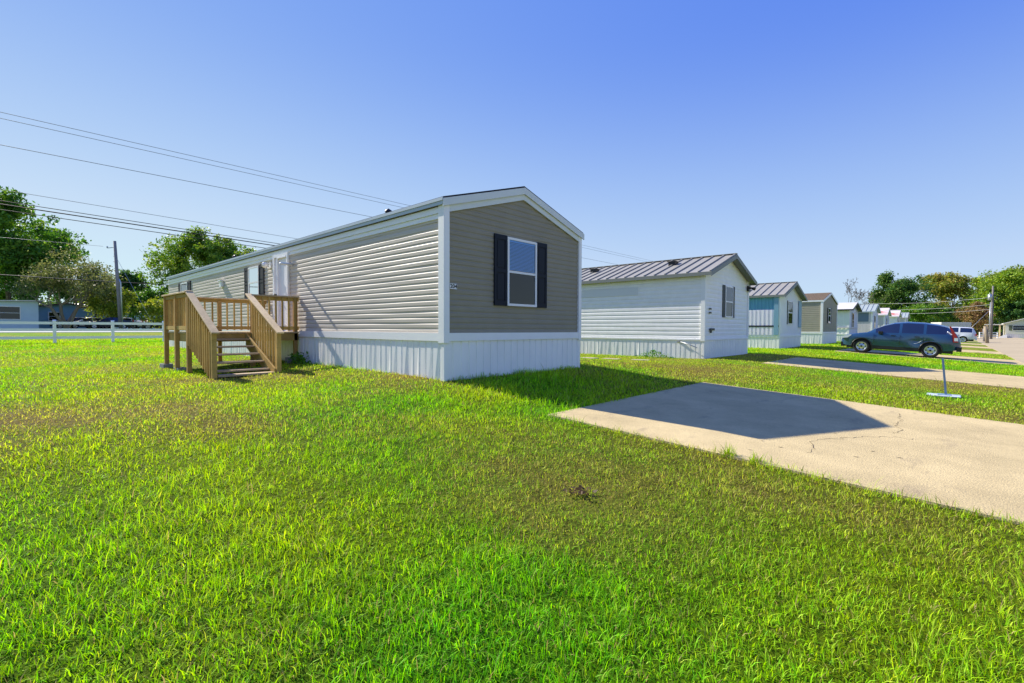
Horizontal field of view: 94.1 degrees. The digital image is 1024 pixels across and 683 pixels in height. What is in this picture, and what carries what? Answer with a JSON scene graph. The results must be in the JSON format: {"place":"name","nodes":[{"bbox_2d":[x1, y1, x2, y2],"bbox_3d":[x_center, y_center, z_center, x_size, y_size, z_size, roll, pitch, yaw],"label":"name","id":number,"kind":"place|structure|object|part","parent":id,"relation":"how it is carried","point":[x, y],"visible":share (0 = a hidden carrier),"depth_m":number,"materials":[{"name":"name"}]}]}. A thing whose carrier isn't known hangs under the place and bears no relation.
{"place":"outdoors","nodes":[
{"label":"outdoors","id":0,"kind":"place"},
{"bbox_2d":[2,237,95,245],"bbox_3d":[-58.557,-11.033,45.769,29.472,0.882,0.494,-1,2,-35],"label":"overhead wire","id":1,"kind":"object","parent":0,"point":[48,241],"visible":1,"depth_m":51.55,"materials":[{"name":"black"}]},
{"bbox_2d":[0,331,161,332],"bbox_3d":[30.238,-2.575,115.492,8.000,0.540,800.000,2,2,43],"label":"highway","id":2,"kind":"structure","parent":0,"point":[66,331],"depth_m":39.07,"materials":[{"name":"grey asphalt"}]},
{"bbox_2d":[0,332,1023,682],"bbox_3d":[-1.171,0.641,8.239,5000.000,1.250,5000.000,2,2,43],"label":"lawn ground","id":3,"kind":"structure","parent":0,"point":[604,502],"depth_m":2.80,"materials":[{"name":"green plant"}]},
{"bbox_2d":[0,300,42,327],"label":"house","id":4,"kind":"structure","parent":3,"relation":"on","point":[18,310],"depth_m":53.21,"materials":[{"name":"metal"}]},
{"bbox_2d":[0,306,20,319],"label":"window","id":5,"kind":"structure","parent":4,"relation":"in","point":[6,312],"depth_m":52.70,"materials":[{"name":"grey glass"}]},
{"bbox_2d":[0,185,91,304],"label":"tree","id":6,"kind":"object","parent":3,"relation":"on","point":[15,255],"visible":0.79,"depth_m":67.30,"materials":[{"name":"green plant"}]},
{"bbox_2d":[5,244,126,327],"bbox_3d":[-51.480,-6.310,56.981,11.387,9.981,11.677,0,2,-5],"label":"tree","id":7,"kind":"object","parent":3,"relation":"on","point":[91,271],"visible":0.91,"depth_m":54.67,"materials":[{"name":"green plant"}]},
{"bbox_2d":[50,317,90,328],"bbox_3d":[-54.518,-2.328,59.519,4.635,1.460,2.060,-1,2,-43],"label":"parked car","id":8,"kind":"object","parent":3,"relation":"on","point":[61,326],"visible":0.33,"depth_m":58.46,"materials":[{"name":"grey paint"}]},
{"bbox_2d":[38,303,109,328],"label":"house","id":9,"kind":"structure","parent":3,"relation":"on","point":[45,313],"depth_m":63.31,"materials":[{"name":"blue"}]},
{"bbox_2d":[48,312,59,320],"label":"window","id":10,"kind":"structure","parent":9,"relation":"in","point":[51,316],"depth_m":62.89,"materials":[{"name":"black"}]},
{"bbox_2d":[43,282,115,304],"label":"tree","id":11,"kind":"object","parent":3,"relation":"on","point":[62,294],"visible":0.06,"depth_m":81.44,"materials":[{"name":"green plant"}]},
{"bbox_2d":[0,320,163,342],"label":"rail fence","id":12,"kind":"object","parent":3,"relation":"on","point":[54,329],"visible":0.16,"depth_m":26.19,"materials":[{"name":"white"}]},
{"bbox_2d":[66,317,104,328],"bbox_3d":[-53.203,-2.331,59.824,2.060,1.460,4.635,1,2,35],"label":"parked car","id":13,"kind":"object","parent":3,"relation":"on","point":[76,326],"visible":0.37,"depth_m":58.92,"materials":[{"name":"white paint"}]},
{"bbox_2d":[71,271,115,316],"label":"tree","id":14,"kind":"object","parent":3,"relation":"on","point":[100,281],"visible":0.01,"depth_m":65.97,"materials":[{"name":"green plant"}]},
{"bbox_2d":[73,282,137,320],"bbox_3d":[-50.944,-4.518,59.685,6.824,6.103,5.845,1,2,16],"label":"tree","id":15,"kind":"object","parent":3,"relation":"on","point":[109,308],"visible":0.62,"depth_m":58.68,"materials":[{"name":"green plant"}]},
{"bbox_2d":[84,317,134,328],"bbox_3d":[-49.178,-2.275,58.343,4.635,1.460,2.060,-1,2,-37],"label":"parked car","id":16,"kind":"object","parent":3,"relation":"on","point":[109,319],"visible":0.57,"depth_m":57.63,"materials":[{"name":"grey paint"}]},
{"bbox_2d":[104,317,146,328],"bbox_3d":[-49.757,-2.349,60.947,4.635,1.460,2.060,-1,2,-26],"label":"parked car","id":17,"kind":"object","parent":3,"relation":"on","point":[135,326],"visible":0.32,"depth_m":60.89,"materials":[{"name":"white paint"}]},
{"bbox_2d":[106,241,154,328],"bbox_3d":[-43.050,-6.166,53.757,5.707,10.318,0.399,0,2,3],"label":"utility pole","id":18,"kind":"object","parent":3,"relation":"on","point":[118,285],"visible":0.96,"depth_m":53.74,"materials":[{"name":"grey wood"}]},
{"bbox_2d":[0,274,167,284],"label":"overhead wire","id":19,"kind":"object","parent":18,"relation":"attached to","point":[80,279],"visible":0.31,"depth_m":51.55,"materials":[{"name":"grey"}]},
{"bbox_2d":[114,269,153,328],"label":"tree","id":20,"kind":"object","parent":3,"relation":"on","point":[133,278],"visible":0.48,"depth_m":72.81,"materials":[{"name":"green plant"}]},
{"bbox_2d":[116,312,163,328],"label":"house","id":21,"kind":"structure","parent":3,"relation":"on","point":[138,319],"depth_m":83.73,"materials":[{"name":"metal"}]},
{"bbox_2d":[125,286,168,328],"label":"tree","id":22,"kind":"object","parent":3,"relation":"on","point":[145,294],"visible":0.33,"depth_m":70.08,"materials":[{"name":"green plant"}]},
{"bbox_2d":[134,297,163,328],"bbox_3d":[-44.499,-3.509,60.505,4.854,4.360,5.763,0,2,-24],"label":"tree","id":23,"kind":"object","parent":3,"relation":"on","point":[154,308],"visible":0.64,"depth_m":58.93,"materials":[{"name":"green plant"}]},
{"bbox_2d":[140,316,161,328],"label":"parked car","id":24,"kind":"object","parent":3,"relation":"on","point":[149,327],"visible":0.24,"depth_m":66.35,"materials":[{"name":"grey paint"}]},
{"bbox_2d":[160,363,172,367],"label":"concrete block","id":25,"kind":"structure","parent":3,"relation":"on","point":[163,365],"depth_m":11.71,"materials":[{"name":"grey concrete"}]},
{"bbox_2d":[174,367,185,370],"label":"concrete block","id":26,"kind":"structure","parent":3,"relation":"on","point":[181,368],"depth_m":11.04,"materials":[{"name":"grey concrete"}]},
{"bbox_2d":[137,225,256,294],"bbox_3d":[-40.788,-8.122,62.021,14.153,13.724,13.492,1,2,12],"label":"tree","id":27,"kind":"object","parent":3,"relation":"on","point":[202,252],"visible":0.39,"depth_m":59.83,"materials":[{"name":"green plant"}]},
{"bbox_2d":[161,290,298,379],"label":"wooden deck","id":28,"kind":"structure","parent":3,"relation":"on","point":[203,336],"depth_m":10.79,"materials":[{"name":"brown wood"}]},
{"bbox_2d":[285,357,300,362],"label":"concrete block","id":29,"kind":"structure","parent":3,"relation":"on","point":[287,360],"depth_m":11.89,"materials":[{"name":"grey concrete"}]},
{"bbox_2d":[281,351,311,364],"bbox_3d":[-5.312,0.410,11.733,0.503,0.363,1.423,-1,2,-38],"label":"weed","id":30,"kind":"object","parent":3,"relation":"on","point":[299,358],"visible":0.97,"depth_m":11.57,"materials":[{"name":"green plant"}]},
{"bbox_2d":[166,186,583,380],"bbox_3d":[-6.984,-1.259,16.162,19.542,4.350,4.424,2,2,43],"label":"mobile home","id":31,"kind":"object","parent":3,"relation":"on","point":[448,287],"visible":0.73,"depth_m":9.66,"materials":[{"name":"beige plastic"}]},
{"bbox_2d":[180,282,186,291],"bbox_3d":[-13.392,-1.925,19.471,1.000,0.950,0.044,2,2,43],"label":"window","id":32,"kind":"structure","parent":31,"relation":"in","point":[183,286],"depth_m":19.51,"materials":[{"name":"white"}]},
{"bbox_2d":[248,265,258,293],"bbox_3d":[-7.684,-1.753,14.173,0.840,0.940,0.044,2,2,43],"label":"window","id":33,"kind":"structure","parent":31,"relation":"in","point":[253,272],"depth_m":14.16,"materials":[{"name":"white"}]},
{"bbox_2d":[273,252,289,330],"bbox_3d":[-6.217,-1.316,12.783,0.980,2.065,0.100,2,2,43],"label":"door","id":34,"kind":"structure","parent":31,"relation":"in","point":[281,273],"depth_m":12.79,"materials":[{"name":"white"}]},
{"bbox_2d":[507,237,536,306],"bbox_3d":[0.207,-1.374,9.599,0.044,1.335,0.880,2,2,43],"label":"window","id":35,"kind":"structure","parent":31,"relation":"in","point":[521,254],"depth_m":9.59,"materials":[{"name":"white"}]},
{"bbox_2d":[38,296,1020,334],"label":"woods","id":36,"kind":"object","parent":3,"relation":"on","point":[995,328],"visible":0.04,"depth_m":138.05,"materials":[{"name":"green plant"}]},
{"bbox_2d":[560,483,597,496],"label":"dead leaves","id":37,"kind":"object","parent":3,"relation":"on","point":[580,488],"visible":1,"depth_m":3.51,"materials":[{"name":"brown plant"}]},
{"bbox_2d":[635,350,673,358],"bbox_3d":[5.432,0.484,18.117,1.777,0.347,0.802,2,2,43],"label":"weed","id":38,"kind":"object","parent":3,"relation":"on","point":[653,352],"visible":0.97,"depth_m":18.02,"materials":[{"name":"green plant"}]},
{"bbox_2d":[580,253,756,358],"bbox_3d":[1.600,-1.383,25.302,19.663,4.560,5.315,2,2,43],"label":"mobile home","id":39,"kind":"object","parent":3,"relation":"on","point":[693,307],"visible":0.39,"depth_m":18.76,"materials":[{"name":"white plastic"}]},
{"bbox_2d":[725,286,732,317],"bbox_3d":[8.583,-1.564,18.837,0.044,1.230,0.840,2,2,43],"label":"window","id":40,"kind":"structure","parent":39,"relation":"in","point":[728,289],"depth_m":18.83,"materials":[{"name":"grey glass"}]},
{"bbox_2d":[714,443,736,458],"bbox_3d":[2.098,1.048,4.688,0.292,0.160,0.291,1,2,22],"label":"grass tuft","id":41,"kind":"object","parent":3,"relation":"on","point":[727,451],"visible":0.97,"depth_m":4.66,"materials":[{"name":"green plant"}]},
{"bbox_2d":[744,452,766,464],"bbox_3d":[2.284,1.080,4.419,0.280,0.139,0.268,0,2,-22],"label":"grass tuft","id":42,"kind":"object","parent":3,"relation":"on","point":[753,459],"visible":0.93,"depth_m":4.46,"materials":[{"name":"green plant"}]},
{"bbox_2d":[748,281,807,348],"bbox_3d":[10.492,-1.534,34.379,17.662,4.470,5.398,2,2,43],"label":"mobile home","id":43,"kind":"object","parent":3,"relation":"on","point":[775,314],"visible":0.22,"depth_m":27.57,"materials":[{"name":"white plastic"}]},
{"bbox_2d":[788,301,792,323],"bbox_3d":[16.592,-1.712,28.402,0.044,1.360,1.100,2,2,43],"label":"window","id":44,"kind":"structure","parent":43,"relation":"in","point":[790,304],"depth_m":28.39,"materials":[{"name":"grey"}]},
{"bbox_2d":[800,292,837,343],"bbox_3d":[19.406,-1.816,43.327,16.182,4.490,6.048,2,2,43],"label":"mobile home","id":45,"kind":"object","parent":3,"relation":"on","point":[819,319],"visible":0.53,"depth_m":36.44,"materials":[{"name":"beige plastic"}]},
{"bbox_2d":[828,308,830,322],"bbox_3d":[25.054,-2.027,37.598,0.044,1.170,1.000,2,2,43],"label":"window","id":46,"kind":"structure","parent":45,"relation":"in","point":[829,312],"depth_m":37.60,"materials":[{"name":"grey glass"}]},
{"bbox_2d":[836,302,861,340],"bbox_3d":[28.001,-1.879,51.893,15.722,4.250,5.978,2,2,43],"label":"mobile home","id":47,"kind":"object","parent":3,"relation":"on","point":[847,317],"visible":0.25,"depth_m":45.36,"materials":[{"name":"white plastic"}]},
{"bbox_2d":[843,277,875,303],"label":"tree","id":48,"kind":"object","parent":3,"relation":"on","point":[854,292],"visible":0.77,"depth_m":97.39,"materials":[{"name":"grey plant"}]},
{"bbox_2d":[858,303,880,332],"bbox_3d":[36.747,-2.260,60.584,15.622,4.640,5.728,2,2,43],"label":"mobile home","id":49,"kind":"object","parent":3,"relation":"on","point":[868,318],"visible":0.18,"depth_m":54.20,"materials":[{"name":"metal"}]},
{"bbox_2d":[853,293,898,306],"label":"tree","id":50,"kind":"object","parent":3,"relation":"on","point":[867,297],"visible":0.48,"depth_m":119.89,"materials":[{"name":"green plant"}]},
{"bbox_2d":[878,308,891,327],"bbox_3d":[45.221,-2.432,69.635,15.622,4.550,5.728,2,2,43],"label":"mobile home","id":51,"kind":"object","parent":3,"relation":"on","point":[883,316],"visible":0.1,"depth_m":63.04,"materials":[{"name":"metal"}]},
{"bbox_2d":[889,310,901,323],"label":"mobile home","id":52,"kind":"object","parent":3,"relation":"on","point":[896,316],"visible":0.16,"depth_m":72.00,"materials":[{"name":"white plastic"}]},
{"bbox_2d":[867,270,942,321],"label":"tree","id":53,"kind":"object","parent":3,"relation":"on","point":[900,290],"visible":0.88,"depth_m":116.84,"materials":[{"name":"green plant"}]},
{"bbox_2d":[900,312,909,321],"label":"mobile home","id":54,"kind":"object","parent":3,"relation":"on","point":[905,316],"visible":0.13,"depth_m":81.04,"materials":[{"name":"metal"}]},
{"bbox_2d":[897,302,961,322],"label":"tree","id":55,"kind":"object","parent":3,"relation":"on","point":[929,311],"visible":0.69,"depth_m":110.11,"materials":[{"name":"green plant"}]},
{"bbox_2d":[929,358,960,397],"bbox_3d":[8.692,0.720,9.590,0.520,0.763,0.340,2,2,43],"label":"marker post","id":56,"kind":"object","parent":3,"relation":"on","point":[945,390],"visible":0.81,"depth_m":9.56,"materials":[{"name":"blue"}]},
{"bbox_2d":[918,271,980,321],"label":"tree","id":57,"kind":"object","parent":3,"relation":"on","point":[953,286],"visible":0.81,"depth_m":123.50,"materials":[{"name":"green plant"}]},
{"bbox_2d":[931,322,971,327],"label":"storage trailer","id":58,"kind":"object","parent":3,"relation":"on","point":[959,324],"visible":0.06,"depth_m":83.92,"materials":[{"name":"white metal"}]},
{"bbox_2d":[941,305,987,328],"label":"tree","id":59,"kind":"object","parent":3,"relation":"on","point":[963,308],"visible":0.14,"depth_m":112.12,"materials":[{"name":"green plant"}]},
{"bbox_2d":[952,301,995,332],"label":"tree","id":60,"kind":"object","parent":3,"relation":"on","point":[978,318],"visible":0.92,"depth_m":103.75,"materials":[{"name":"brown plant"}]},
{"bbox_2d":[971,286,993,338],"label":"utility pole","id":61,"kind":"object","parent":3,"relation":"on","point":[991,297],"visible":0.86,"depth_m":79.82,"materials":[{"name":"grey wood"}]},
{"bbox_2d":[869,298,981,303],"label":"overhead wire","id":62,"kind":"object","parent":61,"relation":"attached to","point":[926,302],"visible":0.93,"depth_m":92.89,"materials":[{"name":"grey metal"}]},
{"bbox_2d":[983,326,988,342],"bbox_3d":[53.814,-0.662,54.056,0.538,2.183,0.347,2,2,43],"label":"wooden post","id":63,"kind":"object","parent":3,"relation":"on","point":[986,335],"visible":0.79,"depth_m":53.94,"materials":[{"name":"brown wood"}]},
{"bbox_2d":[979,332,997,337],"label":"rail fence","id":64,"kind":"object","parent":3,"relation":"on","point":[989,334],"visible":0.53,"depth_m":87.93,"materials":[{"name":"white wood"}]},
{"bbox_2d":[954,267,1023,333],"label":"tree","id":65,"kind":"object","parent":3,"relation":"on","point":[1008,285],"visible":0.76,"depth_m":113.85,"materials":[{"name":"green plant"}]},
{"bbox_2d":[967,264,1023,320],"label":"tree","id":66,"kind":"object","parent":3,"relation":"on","point":[987,273],"visible":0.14,"depth_m":128.37,"materials":[{"name":"green plant"}]},
{"bbox_2d":[984,318,1023,337],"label":"mobile home","id":67,"kind":"object","parent":3,"relation":"on","point":[1013,329],"visible":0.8,"depth_m":93.05,"materials":[{"name":"beige"}]},
{"bbox_2d":[1013,325,1023,330],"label":"window","id":68,"kind":"structure","parent":67,"relation":"in","point":[1015,327],"depth_m":92.47,"materials":[{"name":"grey"}]},
{"bbox_2d":[993,299,1023,333],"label":"tree","id":69,"kind":"object","parent":3,"relation":"on","point":[1016,312],"visible":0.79,"depth_m":111.51,"materials":[{"name":"green plant"}]},
{"bbox_3d":[-56.682,-5.839,-1.782,0.380,13.900,0.400,2,2,43],"label":"utility pole","id":70,"kind":"object","parent":3,"relation":"on","visible":0},
{"bbox_2d":[0,209,262,247],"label":"overhead wire","id":71,"kind":"object","parent":70,"relation":"attached to","point":[125,227],"visible":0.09,"depth_m":31.50,"materials":[{"name":"grey"}]},
{"bbox_2d":[0,200,278,243],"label":"overhead wire","id":72,"kind":"object","parent":70,"relation":"attached to","point":[130,220],"visible":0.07,"depth_m":31.69,"materials":[{"name":"grey"}]},
{"bbox_2d":[0,189,295,238],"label":"overhead wire","id":73,"kind":"object","parent":70,"relation":"attached to","point":[134,211],"visible":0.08,"depth_m":31.87,"materials":[{"name":"black"}]},
{"bbox_2d":[2,145,616,264],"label":"overhead wire","id":74,"kind":"object","parent":70,"relation":"attached to","point":[185,180],"visible":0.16,"depth_m":33.23,"materials":[{"name":"black"}]},
{"bbox_2d":[0,118,645,261],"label":"overhead wire","id":75,"kind":"object","parent":70,"relation":"attached to","point":[218,166],"visible":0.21,"depth_m":34.40,"materials":[{"name":"black"}]},
{"bbox_2d":[1,112,645,259],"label":"overhead wire","id":76,"kind":"object","parent":70,"relation":"attached to","point":[217,161],"visible":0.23,"depth_m":34.37,"materials":[{"name":"black"}]},
{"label":"utility pole","id":77,"kind":"object","parent":3,"relation":"on","visible":0},
{"bbox_2d":[0,204,274,245],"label":"overhead wire","id":78,"kind":"object","parent":77,"relation":"attached to","point":[129,223],"visible":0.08,"depth_m":31.60,"materials":[{"name":"grey"}]},
{"bbox_2d":[0,0,1023,318],"label":"sky","id":79,"kind":"structure","parent":0,"point":[823,145],"materials":[{"name":"blue"}]},
{"bbox_2d":[548,382,1023,525],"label":"driveway","id":80,"kind":"structure","parent":0,"point":[967,463],"depth_m":5.54,"materials":[{"name":"concrete"}]},
{"bbox_2d":[761,357,1023,388],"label":"driveway","id":81,"kind":"structure","parent":0,"point":[1006,381],"depth_m":14.56,"materials":[{"name":"concrete"}]},
{"bbox_2d":[835,348,1023,364],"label":"driveway","id":82,"kind":"structure","parent":0,"point":[961,358],"depth_m":23.47,"materials":[{"name":"concrete"}]},
{"bbox_2d":[841,322,961,357],"bbox_3d":[19.260,-0.170,23.709,4.585,1.660,2.080,6,5,43],"label":"parked car","id":83,"kind":"object","parent":82,"relation":"on","point":[929,340],"visible":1,"depth_m":22.80,"materials":[{"name":"blue paint"}]},
{"bbox_3d":[18.449,-0.651,23.397,0.910,0.498,0.186,6,5,43],"label":"side window","id":84,"kind":"part","parent":83,"relation":"part of","materials":[{"name":"blue glass"}]},
{"bbox_3d":[19.146,-0.618,22.752,0.790,0.487,0.188,6,5,43],"label":"side window","id":85,"kind":"part","parent":83,"relation":"part of","materials":[{"name":"blue glass"}]},
{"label":"side window","id":86,"kind":"part","parent":83,"relation":"part of","materials":[{"name":"blue glass"}]},
{"bbox_2d":[961,345,991,348],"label":"driveway","id":87,"kind":"structure","parent":0,"point":[976,347],"depth_m":40.04,"materials":[{"name":"concrete"}]},
{"bbox_2d":[955,350,1004,354],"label":"driveway","id":88,"kind":"structure","parent":0,"point":[983,352],"depth_m":31.02,"materials":[{"name":"concrete"}]},
{"bbox_2d":[974,335,1023,363],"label":"road","id":89,"kind":"structure","parent":0,"point":[1013,348],"depth_m":45.91,"materials":[{"name":"concrete"}]},
{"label":"driveway","id":90,"kind":"structure","parent":0,"visible":0},
{"bbox_2d":[949,327,976,341],"bbox_3d":[53.735,-0.889,58.676,5.085,1.900,2.240,5,4,43],"label":"parked car","id":91,"kind":"object","parent":90,"relation":"on","point":[965,334],"visible":0.37,"depth_m":56.98,"materials":[{"name":"white paint"}]},
{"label":"side window","id":92,"kind":"part","parent":91,"relation":"part of","materials":[{"name":"blue glass"}]}
]}

